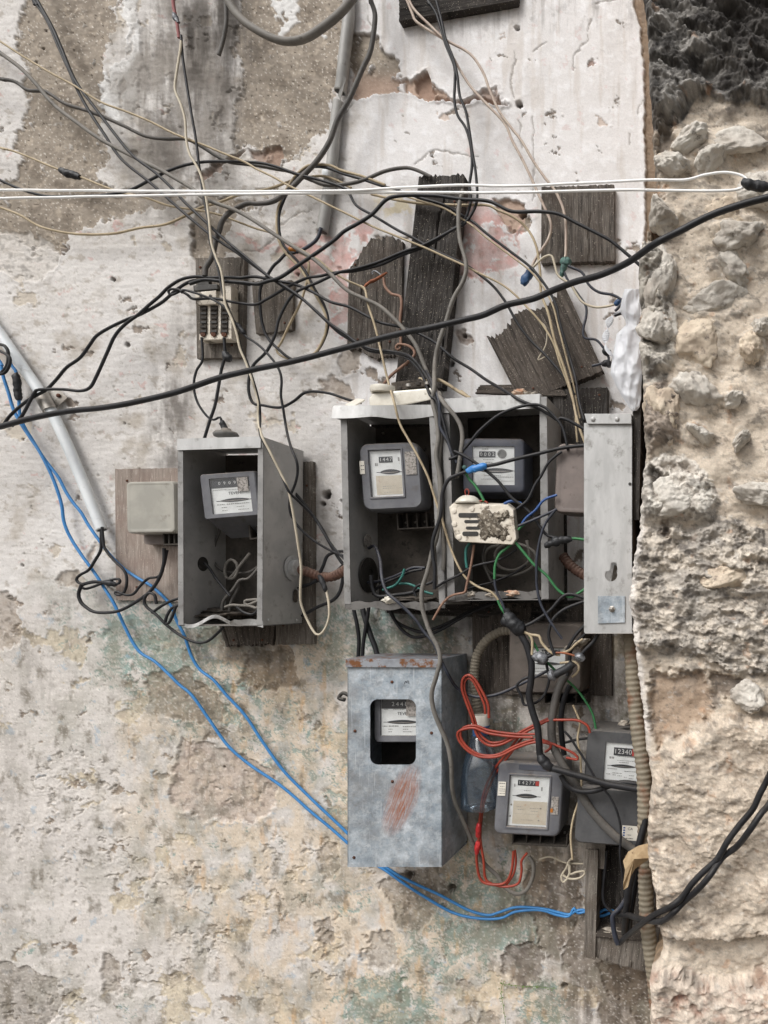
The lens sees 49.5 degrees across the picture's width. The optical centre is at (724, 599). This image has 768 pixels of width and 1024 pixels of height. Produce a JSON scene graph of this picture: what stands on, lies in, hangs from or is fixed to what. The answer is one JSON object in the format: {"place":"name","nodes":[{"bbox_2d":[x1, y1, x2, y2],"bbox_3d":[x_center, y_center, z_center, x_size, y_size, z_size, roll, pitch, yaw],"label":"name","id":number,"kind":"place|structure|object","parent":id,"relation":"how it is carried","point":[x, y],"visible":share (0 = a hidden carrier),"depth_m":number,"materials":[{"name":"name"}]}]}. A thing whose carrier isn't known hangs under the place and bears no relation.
{"place":"outdoors","nodes":[
{"label":"outdoors","id":0,"kind":"place"},
{"bbox_2d":[219,625,275,646],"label":"weathered board","id":1,"kind":"object","parent":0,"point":[239,636],"visible":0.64,"depth_m":1.74,"materials":[{"name":"brown wood"}]},
{"bbox_2d":[247,0,478,408],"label":"wire","id":2,"kind":"object","parent":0,"point":[291,296],"visible":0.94,"depth_m":1.67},
{"bbox_2d":[396,173,467,391],"bbox_3d":[-0.720,-0.780,1.722,0.170,0.525,0.032,0,0,0],"label":"weathered board","id":3,"kind":"object","parent":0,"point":[432,282],"visible":0.69,"depth_m":1.71,"materials":[{"name":"black wood"}]},
{"bbox_2d":[406,197,580,417],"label":"wire","id":4,"kind":"object","parent":3,"relation":"attached to","point":[506,252],"visible":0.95,"depth_m":1.67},
{"bbox_2d":[584,414,640,633],"bbox_3d":[-0.250,-0.163,1.580,0.105,0.469,0.184,0,0,0],"label":"meter box","id":5,"kind":"object","parent":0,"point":[612,529],"visible":0.93,"depth_m":1.50,"materials":[{"name":"metal"}]},
{"bbox_2d":[555,444,583,516],"bbox_3d":[-0.306,-0.270,1.605,0.145,0.156,0.090,2,0,0],"label":"junction box","id":6,"kind":"object","parent":5,"relation":"attached to","point":[569,492],"visible":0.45,"depth_m":1.56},
{"bbox_2d":[0,41,578,441],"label":"wire","id":7,"kind":"object","parent":6,"relation":"attached to","point":[310,196],"visible":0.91,"depth_m":1.67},
{"bbox_2d":[370,194,583,442],"bbox_3d":[-0.586,-0.672,1.679,0.544,0.629,0.051,0,0,8],"label":"wire","id":8,"kind":"object","parent":6,"relation":"attached to","point":[540,274],"visible":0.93,"depth_m":1.68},
{"bbox_2d":[399,190,584,419],"bbox_3d":[-0.553,-0.703,1.671,0.464,0.569,0.032,0,0,7],"label":"wire","id":9,"kind":"object","parent":8,"relation":"attached to","point":[537,275],"visible":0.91,"depth_m":1.67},
{"bbox_2d":[430,444,583,588],"bbox_3d":[-0.478,-0.185,1.546,0.349,0.324,0.019,0,0,0],"label":"cable","id":10,"kind":"object","parent":6,"relation":"attached to","point":[478,467],"visible":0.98,"depth_m":1.55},
{"bbox_2d":[449,403,568,460],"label":"wire","id":11,"kind":"object","parent":6,"relation":"attached to","point":[487,423],"visible":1,"depth_m":1.56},
{"bbox_2d":[535,509,562,639],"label":"wire","id":12,"kind":"object","parent":6,"relation":"attached to","point":[536,575],"visible":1,"depth_m":1.54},
{"bbox_2d":[575,721,651,844],"bbox_3d":[-0.257,0.432,1.662,0.163,0.264,0.116,4,0,0],"label":"electricity meter","id":13,"kind":"object","parent":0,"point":[609,754],"visible":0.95,"depth_m":1.62,"materials":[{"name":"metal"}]},
{"bbox_2d":[460,674,590,746],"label":"wire","id":14,"kind":"object","parent":13,"relation":"attached to","point":[488,712],"visible":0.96,"depth_m":1.59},
{"bbox_2d":[547,669,634,850],"bbox_3d":[-0.300,0.368,1.600,0.213,0.436,0.019,0,0,0],"label":"cable","id":15,"kind":"object","parent":13,"relation":"attached to","point":[604,825],"visible":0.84,"depth_m":1.59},
{"bbox_2d":[459,724,578,760],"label":"wire","id":16,"kind":"object","parent":15,"relation":"attached to","point":[516,745],"visible":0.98,"depth_m":1.59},
{"bbox_2d":[564,731,624,893],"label":"wire","id":17,"kind":"object","parent":13,"relation":"attached to","point":[602,788],"visible":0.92,"depth_m":1.57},
{"bbox_2d":[559,775,636,793],"bbox_3d":[-0.281,0.416,1.580,0.190,0.046,0.013,0,0,0],"label":"cable","id":18,"kind":"object","parent":13,"relation":"attached to","point":[566,783],"visible":0.77,"depth_m":1.57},
{"bbox_2d":[584,845,659,971],"bbox_3d":[-0.249,0.750,1.709,0.178,0.304,0.075,0,0,0],"label":"wooden box","id":19,"kind":"object","parent":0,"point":[599,942],"visible":0.57,"depth_m":1.68,"materials":[{"name":"grey wood"}]},
{"bbox_2d":[0,360,610,919],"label":"wire","id":20,"kind":"object","parent":19,"relation":"attached to","point":[232,750],"visible":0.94,"depth_m":1.73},
{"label":"street","id":21,"kind":"structure","parent":0,"visible":0},
{"bbox_2d":[0,0,660,1023],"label":"plaster wall","id":22,"kind":"structure","parent":21,"relation":"on","point":[166,856],"depth_m":1.75,"materials":[{"name":"paint"}]},
{"bbox_2d":[0,325,107,531],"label":"conduit pipe","id":23,"kind":"object","parent":22,"relation":"attached to","point":[66,444],"visible":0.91,"depth_m":1.71,"materials":[{"name":"white plastic"}]},
{"bbox_2d":[35,391,66,412],"bbox_3d":[-1.662,-0.491,1.721,0.059,0.066,0.035,0,0,0],"label":"pipe clamp","id":24,"kind":"object","parent":23,"relation":"attached to","point":[55,399],"visible":0.89,"depth_m":1.72,"materials":[{"name":"metal"}]},
{"bbox_2d":[75,530,121,589],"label":"wire","id":25,"kind":"object","parent":23,"relation":"attached to","point":[108,582],"visible":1,"depth_m":1.71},
{"bbox_2d":[12,275,243,426],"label":"wire","id":26,"kind":"object","parent":23,"relation":"attached to","point":[112,340],"visible":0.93,"depth_m":1.69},
{"bbox_2d":[100,527,167,595],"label":"wire","id":27,"kind":"object","parent":23,"relation":"attached to","point":[116,592],"visible":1,"depth_m":1.71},
{"bbox_2d":[11,364,613,916],"bbox_3d":[-1.176,-0.142,1.723,1.804,1.848,0.018,0,0,0],"label":"wire","id":28,"kind":"object","parent":23,"relation":"attached to","point":[17,384],"visible":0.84,"depth_m":1.73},
{"bbox_2d":[115,468,177,601],"bbox_3d":[-1.374,-0.161,1.740,0.276,0.337,0.014,0,0,0],"label":"weathered board","id":29,"kind":"object","parent":22,"relation":"attached to","point":[136,555],"visible":0.34,"depth_m":1.74,"materials":[{"name":"brown wood"}]},
{"bbox_2d":[127,481,177,545],"bbox_3d":[-1.365,-0.207,1.700,0.125,0.151,0.070,-1,0,0],"label":"junction box","id":30,"kind":"object","parent":29,"relation":"attached to","point":[152,512],"visible":0.66,"depth_m":1.67,"materials":[{"name":"plastic"}]},
{"bbox_2d":[76,548,165,613],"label":"wire","id":31,"kind":"object","parent":30,"relation":"attached to","point":[86,607],"visible":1,"depth_m":1.70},
{"bbox_2d":[0,175,351,235],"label":"wire","id":32,"kind":"object","parent":22,"relation":"attached to","point":[158,225],"visible":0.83,"depth_m":1.71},
{"bbox_2d":[0,147,363,289],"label":"wire","id":33,"kind":"object","parent":22,"relation":"attached to","point":[70,174],"visible":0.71,"depth_m":1.71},
{"bbox_2d":[196,257,247,360],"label":"weathered board","id":34,"kind":"object","parent":22,"relation":"attached to","point":[234,266],"visible":0.41,"depth_m":1.73,"materials":[{"name":"grey wood"}]},
{"bbox_2d":[193,282,238,343],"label":"fuse block","id":35,"kind":"structure","parent":34,"relation":"attached to","point":[216,325],"depth_m":1.70,"materials":[{"name":"ceramic"}]},
{"bbox_2d":[3,278,250,421],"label":"wire","id":36,"kind":"object","parent":35,"relation":"attached to","point":[77,359],"visible":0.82,"depth_m":1.69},
{"bbox_2d":[193,337,227,427],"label":"wire","id":37,"kind":"object","parent":35,"relation":"attached to","point":[222,424],"visible":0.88,"depth_m":1.70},
{"bbox_2d":[203,338,232,437],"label":"wire","id":38,"kind":"object","parent":35,"relation":"attached to","point":[227,356],"visible":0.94,"depth_m":1.70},
{"bbox_2d":[177,436,303,627],"bbox_3d":[-1.130,-0.153,1.652,0.208,0.431,0.157,0,0,0],"label":"meter box","id":39,"kind":"object","parent":22,"relation":"attached to","point":[271,585],"visible":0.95,"depth_m":1.64,"materials":[{"name":"metal"}]},
{"bbox_2d":[143,592,224,643],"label":"wire","id":40,"kind":"object","parent":39,"relation":"attached to","point":[147,607],"visible":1,"depth_m":1.70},
{"bbox_2d":[195,607,254,620],"bbox_3d":[-1.207,0.034,1.681,0.150,0.034,0.127,0,0,32],"label":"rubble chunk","id":41,"kind":"object","parent":39,"relation":"on","point":[234,613],"visible":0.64,"depth_m":1.65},
{"bbox_2d":[200,471,257,540],"bbox_3d":[-1.128,-0.218,1.644,0.141,0.154,0.075,-6,1,-8],"label":"electricity meter","id":42,"kind":"object","parent":39,"relation":"attached to","point":[230,502],"visible":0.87,"depth_m":1.61,"materials":[{"name":"plastic"}]},
{"bbox_2d":[173,40,330,635],"bbox_3d":[-1.125,-0.631,1.620,0.407,1.429,0.083,0,0,8],"label":"wire","id":43,"kind":"object","parent":39,"relation":"attached to","point":[322,581],"visible":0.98,"depth_m":1.64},
{"bbox_2d":[167,288,342,555],"bbox_3d":[-1.111,-0.423,1.639,0.451,0.646,0.058,0,0,9],"label":"wire","id":44,"kind":"object","parent":39,"relation":"attached to","point":[241,329],"visible":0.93,"depth_m":1.65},
{"bbox_2d":[180,34,343,559],"bbox_3d":[-1.106,-0.729,1.621,0.435,1.271,0.084,0,0,8],"label":"wire","id":45,"kind":"object","parent":39,"relation":"attached to","point":[220,280],"visible":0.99,"depth_m":1.66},
{"bbox_2d":[297,565,343,581],"bbox_3d":[-0.967,-0.070,1.695,0.149,0.052,0.036,0,0,0],"label":"flexible conduit","id":46,"kind":"object","parent":39,"relation":"attached to","point":[334,575],"visible":0.75,"depth_m":1.69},
{"bbox_2d":[252,280,295,335],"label":"weathered board","id":47,"kind":"object","parent":22,"relation":"attached to","point":[272,308],"visible":0.64,"depth_m":1.73,"materials":[{"name":"grey wood"}]},
{"bbox_2d":[276,461,316,644],"bbox_3d":[-1.067,-0.116,1.739,0.099,0.455,0.016,0,0,0],"label":"weathered board","id":48,"kind":"object","parent":22,"relation":"attached to","point":[297,634],"visible":0.38,"depth_m":1.73,"materials":[{"name":"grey wood"}]},
{"bbox_2d":[317,98,343,234],"bbox_3d":[-0.975,-1.070,1.730,0.065,0.325,0.028,0,0,0],"label":"conduit pipe","id":49,"kind":"object","parent":22,"relation":"attached to","point":[324,216],"visible":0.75,"depth_m":1.72,"materials":[{"name":"grey plastic"}]},
{"bbox_2d":[275,163,385,352],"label":"wire","id":50,"kind":"object","parent":22,"relation":"attached to","point":[303,168],"visible":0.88,"depth_m":1.70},
{"bbox_2d":[258,251,295,358],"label":"wire","id":51,"kind":"object","parent":50,"relation":"attached to","point":[278,261],"visible":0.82,"depth_m":1.70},
{"bbox_2d":[334,0,354,99],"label":"conduit pipe","id":52,"kind":"object","parent":22,"relation":"attached to","point":[344,55],"visible":0.88,"depth_m":1.72,"materials":[{"name":"grey plastic"}]},
{"bbox_2d":[347,236,404,361],"bbox_3d":[-0.866,-0.747,1.738,0.138,0.310,0.017,0,0,0],"label":"weathered board","id":53,"kind":"object","parent":22,"relation":"attached to","point":[360,327],"visible":0.73,"depth_m":1.73,"materials":[{"name":"brown wood"}]},
{"bbox_2d":[331,405,470,610],"bbox_3d":[-0.756,-0.207,1.651,0.253,0.464,0.172,0,0,0],"label":"meter box","id":54,"kind":"object","parent":22,"relation":"attached to","point":[364,528],"visible":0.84,"depth_m":1.65,"materials":[{"name":"metal"}]},
{"bbox_2d":[359,442,434,531],"bbox_3d":[-0.768,-0.266,1.657,0.148,0.198,0.087,-4,1,-8],"label":"electricity meter","id":55,"kind":"object","parent":54,"relation":"attached to","point":[394,479],"visible":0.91,"depth_m":1.62,"materials":[{"name":"plastic"}]},
{"bbox_2d":[369,379,441,404],"bbox_3d":[-0.736,-0.470,1.601,0.188,0.066,0.065,0,0,0],"label":"fuse holder","id":56,"kind":"object","parent":54,"relation":"on","point":[407,392],"visible":0.91,"depth_m":1.58,"materials":[{"name":"plastic"}]},
{"bbox_2d":[0,50,463,477],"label":"cable","id":57,"kind":"object","parent":56,"relation":"attached to","point":[262,226],"visible":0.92,"depth_m":1.67,"materials":[{"name":"plastic"}]},
{"bbox_2d":[0,77,431,186],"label":"cable","id":58,"kind":"object","parent":57,"relation":"attached to","point":[348,183],"visible":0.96,"depth_m":1.70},
{"bbox_2d":[277,166,400,351],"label":"wire","id":59,"kind":"object","parent":58,"relation":"hanging from","point":[279,230],"visible":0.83,"depth_m":1.70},
{"bbox_2d":[35,0,446,442],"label":"wire","id":60,"kind":"object","parent":56,"relation":"attached to","point":[38,3],"visible":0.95,"depth_m":1.67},
{"bbox_2d":[32,0,457,458],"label":"wire","id":61,"kind":"object","parent":56,"relation":"attached to","point":[218,240],"visible":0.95,"depth_m":1.68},
{"bbox_2d":[202,0,377,275],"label":"cable","id":62,"kind":"object","parent":61,"relation":"attached to","point":[299,179],"visible":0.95,"depth_m":1.68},
{"bbox_2d":[0,160,574,395],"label":"wire","id":63,"kind":"object","parent":62,"relation":"attached to","point":[143,183],"visible":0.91,"depth_m":1.68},
{"bbox_2d":[224,0,356,45],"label":"cable","id":64,"kind":"object","parent":62,"relation":"attached to","point":[340,12],"visible":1,"depth_m":1.65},
{"bbox_2d":[183,0,472,305],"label":"wire","id":65,"kind":"object","parent":62,"relation":"hanging from","point":[370,267],"visible":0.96,"depth_m":1.68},
{"bbox_2d":[408,0,571,277],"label":"wire","id":66,"kind":"object","parent":62,"relation":"attached to","point":[565,261],"visible":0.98,"depth_m":1.68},
{"bbox_2d":[406,0,551,286],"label":"wire","id":67,"kind":"object","parent":66,"relation":"attached to","point":[527,276],"visible":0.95,"depth_m":1.69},
{"bbox_2d":[532,254,621,307],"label":"wire","id":68,"kind":"object","parent":66,"relation":"attached to","point":[616,302],"visible":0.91,"depth_m":1.68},
{"bbox_2d":[564,271,610,367],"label":"wire","id":69,"kind":"object","parent":66,"relation":"hanging from","point":[605,363],"visible":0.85,"depth_m":1.68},
{"bbox_2d":[364,272,415,383],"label":"wire","id":70,"kind":"object","parent":56,"relation":"attached to","point":[400,344],"visible":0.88,"depth_m":1.68,"materials":[{"name":"orange metal"}]},
{"bbox_2d":[389,602,495,638],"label":"wire","id":71,"kind":"object","parent":54,"relation":"attached to","point":[402,630],"visible":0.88,"depth_m":1.69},
{"bbox_2d":[368,544,546,698],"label":"wire","id":72,"kind":"object","parent":54,"relation":"attached to","point":[415,619],"visible":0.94,"depth_m":1.58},
{"bbox_2d":[419,189,535,895],"bbox_3d":[-0.589,-0.132,1.653,0.262,1.694,0.093,0,0,-39],"label":"cable","id":73,"kind":"object","parent":54,"relation":"attached to","point":[422,589],"visible":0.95,"depth_m":1.58,"materials":[{"name":"rubber"}]},
{"bbox_2d":[386,600,583,621],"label":"weathered board","id":74,"kind":"object","parent":54,"relation":"attached to","point":[458,610],"visible":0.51,"depth_m":1.73,"materials":[{"name":"black wood"}]},
{"bbox_2d":[337,653,466,866],"bbox_3d":[-0.771,0.367,1.654,0.264,0.471,0.161,0,0,0],"label":"galvanised box","id":75,"kind":"object","parent":22,"relation":"attached to","point":[401,811],"visible":0.98,"depth_m":1.58,"materials":[{"name":"metal"}]},
{"bbox_2d":[374,699,415,741],"bbox_3d":[-0.738,0.271,1.645,0.133,0.112,0.090,0,0,0],"label":"electricity meter","id":76,"kind":"object","parent":75,"relation":"attached to","point":[394,720],"visible":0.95,"depth_m":1.60,"materials":[{"name":"plastic"}]},
{"bbox_2d":[399,0,519,27],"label":"weathered board","id":77,"kind":"object","parent":22,"relation":"attached to","point":[452,9],"visible":0.85,"depth_m":1.72,"materials":[{"name":"black wood"}]},
{"bbox_2d":[371,397,567,601],"bbox_3d":[-0.635,-0.247,1.741,0.486,0.525,0.012,0,0,0],"label":"weathered board","id":78,"kind":"object","parent":22,"relation":"attached to","point":[420,425],"visible":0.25,"depth_m":1.74,"materials":[{"name":"black wood"}]},
{"bbox_2d":[441,394,564,601],"bbox_3d":[-0.518,-0.230,1.655,0.243,0.468,0.163,0,0,0],"label":"meter box","id":79,"kind":"object","parent":78,"relation":"attached to","point":[542,431],"visible":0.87,"depth_m":1.67,"materials":[{"name":"metal"}]},
{"bbox_2d":[239,275,583,429],"bbox_3d":[-0.737,-0.581,1.653,0.860,0.402,0.083,0,0,9],"label":"cable","id":80,"kind":"object","parent":79,"relation":"attached to","point":[432,341],"visible":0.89,"depth_m":1.67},
{"bbox_2d":[360,285,498,599],"bbox_3d":[-0.699,-0.366,1.592,0.402,0.788,0.094,0,0,16],"label":"wire","id":81,"kind":"object","parent":79,"relation":"attached to","point":[421,463],"visible":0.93,"depth_m":1.57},
{"bbox_2d":[449,489,518,544],"bbox_3d":[-0.539,-0.185,1.564,0.157,0.127,0.058,0,0,0],"label":"switch base","id":82,"kind":"object","parent":79,"relation":"attached to","point":[474,519],"visible":1,"depth_m":1.54,"materials":[{"name":"white ceramic"}]},
{"bbox_2d":[463,438,532,498],"bbox_3d":[-0.537,-0.310,1.657,0.144,0.129,0.085,-1,0,-4],"label":"electricity meter","id":83,"kind":"object","parent":79,"relation":"attached to","point":[515,478],"visible":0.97,"depth_m":1.62,"materials":[{"name":"plastic"}]},
{"bbox_2d":[484,540,535,577],"bbox_3d":[-0.516,-0.099,1.680,0.133,0.091,0.008,0,0,0],"label":"cable","id":84,"kind":"object","parent":79,"relation":"attached to","point":[498,547],"visible":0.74,"depth_m":1.68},
{"bbox_2d":[453,450,572,548],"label":"wire","id":85,"kind":"object","parent":79,"relation":"attached to","point":[554,541],"visible":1,"depth_m":1.55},
{"bbox_2d":[487,289,604,394],"bbox_3d":[-0.440,-0.627,1.721,0.284,0.289,0.031,0,0,0],"label":"weathered board","id":86,"kind":"object","parent":79,"relation":"on","point":[516,351],"visible":0.82,"depth_m":1.71,"materials":[{"name":"brown wood"}]},
{"bbox_2d":[475,384,565,396],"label":"weathered board","id":87,"kind":"object","parent":86,"relation":"on","point":[487,390],"visible":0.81,"depth_m":1.71,"materials":[{"name":"brown wood"}]},
{"bbox_2d":[559,553,583,580],"bbox_3d":[-0.344,-0.074,1.657,0.107,0.078,0.032,0,0,12],"label":"flexible conduit","id":88,"kind":"object","parent":79,"relation":"attached to","point":[570,564],"visible":0.65,"depth_m":1.65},
{"bbox_2d":[553,387,608,443],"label":"weathered board","id":89,"kind":"object","parent":79,"relation":"attached to","point":[595,400],"visible":0.49,"depth_m":1.71,"materials":[{"name":"black wood"}]},
{"bbox_2d":[494,751,571,846],"bbox_3d":[-0.451,0.477,1.669,0.168,0.204,0.102,4,0,-3],"label":"electricity meter","id":90,"kind":"object","parent":22,"relation":"attached to","point":[532,802],"visible":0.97,"depth_m":1.62,"materials":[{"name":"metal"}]},
{"bbox_2d":[460,714,497,812],"bbox_3d":[-0.573,0.378,1.640,0.092,0.218,0.092,0,0,0],"label":"plastic bottle","id":91,"kind":"object","parent":90,"relation":"attached to","point":[482,720],"visible":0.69,"depth_m":1.65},
{"bbox_2d":[456,727,551,758],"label":"wire","id":92,"kind":"object","parent":91,"relation":"attached to","point":[499,735],"visible":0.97,"depth_m":1.59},
{"bbox_2d":[463,677,547,743],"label":"wire","id":93,"kind":"object","parent":91,"relation":"attached to","point":[485,712],"visible":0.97,"depth_m":1.60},
{"bbox_2d":[474,738,518,885],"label":"wire","id":94,"kind":"object","parent":90,"relation":"attached to","point":[477,846],"visible":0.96,"depth_m":1.64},
{"bbox_2d":[480,739,527,887],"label":"wire","id":95,"kind":"object","parent":90,"relation":"attached to","point":[481,845],"visible":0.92,"depth_m":1.65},
{"bbox_2d":[472,603,612,695],"bbox_3d":[-0.453,0.122,1.739,0.347,0.232,0.016,0,0,0],"label":"weathered board","id":96,"kind":"object","parent":22,"relation":"attached to","point":[493,678],"visible":0.34,"depth_m":1.73,"materials":[{"name":"brown wood"}]},
{"bbox_2d":[509,621,590,704],"bbox_3d":[-0.423,0.151,1.689,0.185,0.197,0.082,1,0,0],"label":"electricity meter","id":97,"kind":"object","parent":96,"relation":"attached to","point":[580,681],"visible":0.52,"depth_m":1.65,"materials":[{"name":"plastic"}]},
{"bbox_2d":[469,626,509,713],"bbox_3d":[-0.563,0.179,1.694,0.109,0.230,0.033,0,0,0],"label":"flexible conduit","id":98,"kind":"object","parent":97,"relation":"attached to","point":[486,640],"visible":0.79,"depth_m":1.68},
{"bbox_2d":[558,684,571,755],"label":"cable","id":99,"kind":"object","parent":97,"relation":"attached to","point":[562,713],"visible":0.85,"depth_m":1.65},
{"bbox_2d":[541,184,615,266],"bbox_3d":[-0.363,-0.928,1.734,0.181,0.196,0.019,0,0,0],"label":"weathered board","id":100,"kind":"object","parent":22,"relation":"attached to","point":[595,211],"visible":0.84,"depth_m":1.73,"materials":[{"name":"brown wood"}]},
{"bbox_2d":[629,0,767,1023],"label":"rubble pillar","id":101,"kind":"structure","parent":21,"relation":"on","point":[698,600],"depth_m":1.43,"materials":[{"name":"stone"}]},
{"bbox_2d":[0,186,743,199],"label":"wire","id":102,"kind":"object","parent":101,"relation":"attached to","point":[395,192],"visible":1,"depth_m":1.46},
{"bbox_2d":[0,194,767,429],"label":"cable","id":103,"kind":"object","parent":101,"relation":"attached to","point":[664,238],"visible":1,"depth_m":1.56,"materials":[{"name":"rubber"}]},
{"bbox_2d":[0,171,767,192],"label":"wire","id":104,"kind":"object","parent":103,"relation":"attached to","point":[749,184],"visible":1,"depth_m":1.44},
{"bbox_2d":[189,194,638,285],"bbox_3d":[-0.734,-0.858,1.665,1.079,0.220,0.009,0,0,0],"label":"wire","id":105,"kind":"object","parent":101,"relation":"attached to","point":[361,221],"visible":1,"depth_m":1.66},
{"bbox_2d":[602,289,641,410],"bbox_3d":[-0.219,-0.539,1.505,0.083,0.269,0.046,0,0,0],"label":"plastic bag","id":106,"kind":"object","parent":101,"relation":"hanging from","point":[626,371],"visible":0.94,"depth_m":1.49,"materials":[{"name":"white"}]},
{"bbox_2d":[621,819,647,935],"bbox_3d":[-0.214,0.622,1.580,0.043,0.317,0.117,0,0,-36],"label":"cable","id":107,"kind":"object","parent":101,"relation":"attached to","point":[628,889],"visible":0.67,"depth_m":1.55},
{"bbox_2d":[623,843,648,889],"bbox_3d":[-0.186,0.567,1.480,0.062,0.102,0.027,0,0,0],"label":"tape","id":108,"kind":"object","parent":101,"relation":"attached to","point":[635,858],"visible":0.92,"depth_m":1.48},
{"bbox_2d":[623,633,656,1023],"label":"flexible conduit","id":109,"kind":"object","parent":101,"relation":"attached to","point":[644,784],"visible":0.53,"depth_m":1.55,"materials":[{"name":"plastic"}]},
{"bbox_2d":[501,608,636,792],"bbox_3d":[-0.341,0.224,1.558,0.318,0.414,0.036,0,0,0],"label":"cable","id":110,"kind":"object","parent":109,"relation":"attached to","point":[513,623],"visible":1,"depth_m":1.55,"materials":[{"name":"plastic"}]},
{"bbox_2d":[633,361,646,524],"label":"mounting board","id":111,"kind":"object","parent":101,"relation":"attached to","point":[640,450],"visible":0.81,"depth_m":1.51,"materials":[{"name":"black wood"}]},
{"bbox_2d":[615,801,767,924],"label":"cable","id":112,"kind":"object","parent":101,"relation":"attached to","point":[711,873],"visible":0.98,"depth_m":1.37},
{"bbox_2d":[618,771,767,945],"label":"cable","id":113,"kind":"object","parent":101,"relation":"attached to","point":[717,858],"visible":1,"depth_m":1.37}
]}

